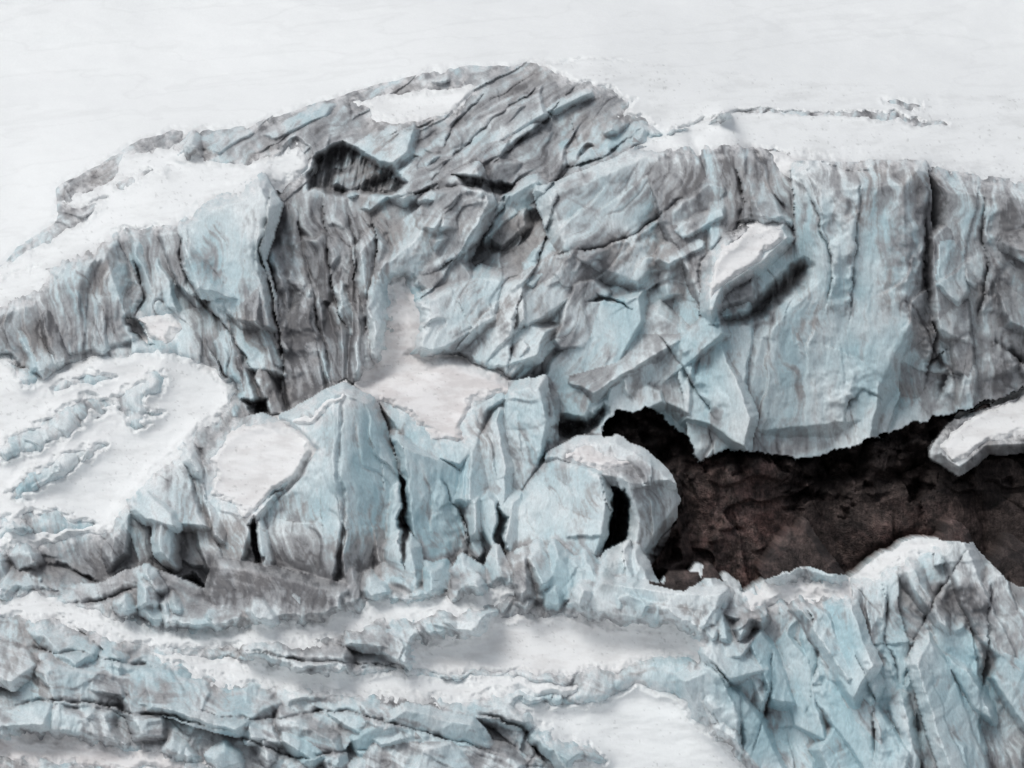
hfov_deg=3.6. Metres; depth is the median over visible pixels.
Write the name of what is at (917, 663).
glacier tongue
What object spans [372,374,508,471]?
serac
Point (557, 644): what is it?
snow patch
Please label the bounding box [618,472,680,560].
serac
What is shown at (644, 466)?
serac
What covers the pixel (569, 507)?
serac
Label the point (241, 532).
serac
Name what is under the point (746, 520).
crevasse
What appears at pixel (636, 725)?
snow patch
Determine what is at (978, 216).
serac
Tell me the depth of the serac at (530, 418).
1605.39 m
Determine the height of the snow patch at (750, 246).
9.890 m
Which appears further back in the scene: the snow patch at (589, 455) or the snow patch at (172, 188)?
the snow patch at (172, 188)
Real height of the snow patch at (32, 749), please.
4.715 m
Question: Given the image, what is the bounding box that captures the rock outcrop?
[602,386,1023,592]
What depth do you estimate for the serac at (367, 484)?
1598.10 m
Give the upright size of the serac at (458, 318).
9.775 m
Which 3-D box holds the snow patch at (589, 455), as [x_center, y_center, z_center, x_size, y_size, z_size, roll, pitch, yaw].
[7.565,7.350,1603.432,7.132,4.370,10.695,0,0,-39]
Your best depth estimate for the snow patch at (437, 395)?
1609.84 m
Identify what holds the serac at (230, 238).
on the ice cliff
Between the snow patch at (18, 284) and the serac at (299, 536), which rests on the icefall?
the serac at (299, 536)
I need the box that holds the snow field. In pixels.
[0,0,1023,266]
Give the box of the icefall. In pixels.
[0,349,672,597]
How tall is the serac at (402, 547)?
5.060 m
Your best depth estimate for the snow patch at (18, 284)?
1623.81 m
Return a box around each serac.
[0,239,139,368]
[162,413,294,569]
[178,172,283,334]
[256,389,343,589]
[326,383,403,581]
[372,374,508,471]
[382,526,427,577]
[392,435,472,581]
[410,264,508,357]
[476,406,513,565]
[503,375,556,501]
[507,459,613,571]
[533,146,702,290]
[544,434,677,489]
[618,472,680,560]
[639,299,698,429]
[699,223,794,322]
[748,159,932,438]
[928,167,1023,387]
[930,397,1023,476]
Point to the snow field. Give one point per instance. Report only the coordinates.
(86, 84)
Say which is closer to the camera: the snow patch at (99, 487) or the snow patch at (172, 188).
the snow patch at (99, 487)
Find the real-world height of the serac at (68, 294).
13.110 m
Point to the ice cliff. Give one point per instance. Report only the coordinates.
(372, 208)
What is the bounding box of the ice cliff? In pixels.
[0,62,1023,462]
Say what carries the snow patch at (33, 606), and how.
on the glacier tongue
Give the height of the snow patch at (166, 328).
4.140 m
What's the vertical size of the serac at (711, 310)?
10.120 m
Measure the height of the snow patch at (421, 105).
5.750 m
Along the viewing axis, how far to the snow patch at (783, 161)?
1624.52 m
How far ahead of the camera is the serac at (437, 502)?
1600.69 m
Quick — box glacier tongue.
[0,537,1023,767]
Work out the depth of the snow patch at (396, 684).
1583.63 m
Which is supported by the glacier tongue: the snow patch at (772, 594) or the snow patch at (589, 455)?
the snow patch at (772, 594)
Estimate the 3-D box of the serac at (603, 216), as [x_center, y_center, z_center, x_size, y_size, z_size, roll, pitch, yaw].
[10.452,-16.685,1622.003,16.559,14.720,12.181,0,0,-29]
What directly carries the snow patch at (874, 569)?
on the glacier tongue
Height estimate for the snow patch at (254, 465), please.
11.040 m
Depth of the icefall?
1599.05 m
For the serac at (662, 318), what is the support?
on the ice cliff
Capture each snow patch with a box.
[0,141,317,281]
[0,266,49,306]
[0,349,236,552]
[0,584,513,650]
[0,732,210,767]
[126,313,181,343]
[153,652,578,708]
[210,414,316,522]
[281,379,349,427]
[353,84,474,123]
[354,277,510,441]
[411,613,707,675]
[514,683,745,767]
[538,58,1023,183]
[566,445,629,470]
[707,221,783,296]
[742,576,851,610]
[769,151,797,177]
[849,538,947,580]
[927,387,1023,461]
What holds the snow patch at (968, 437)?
on the serac at (1011, 445)
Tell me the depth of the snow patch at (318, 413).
1600.08 m
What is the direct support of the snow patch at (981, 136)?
on the ice cliff
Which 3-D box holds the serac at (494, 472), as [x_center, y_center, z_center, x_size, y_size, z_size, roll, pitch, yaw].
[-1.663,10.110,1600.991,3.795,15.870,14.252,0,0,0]
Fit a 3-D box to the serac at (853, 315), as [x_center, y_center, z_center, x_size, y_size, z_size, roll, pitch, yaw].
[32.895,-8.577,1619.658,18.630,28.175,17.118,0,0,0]

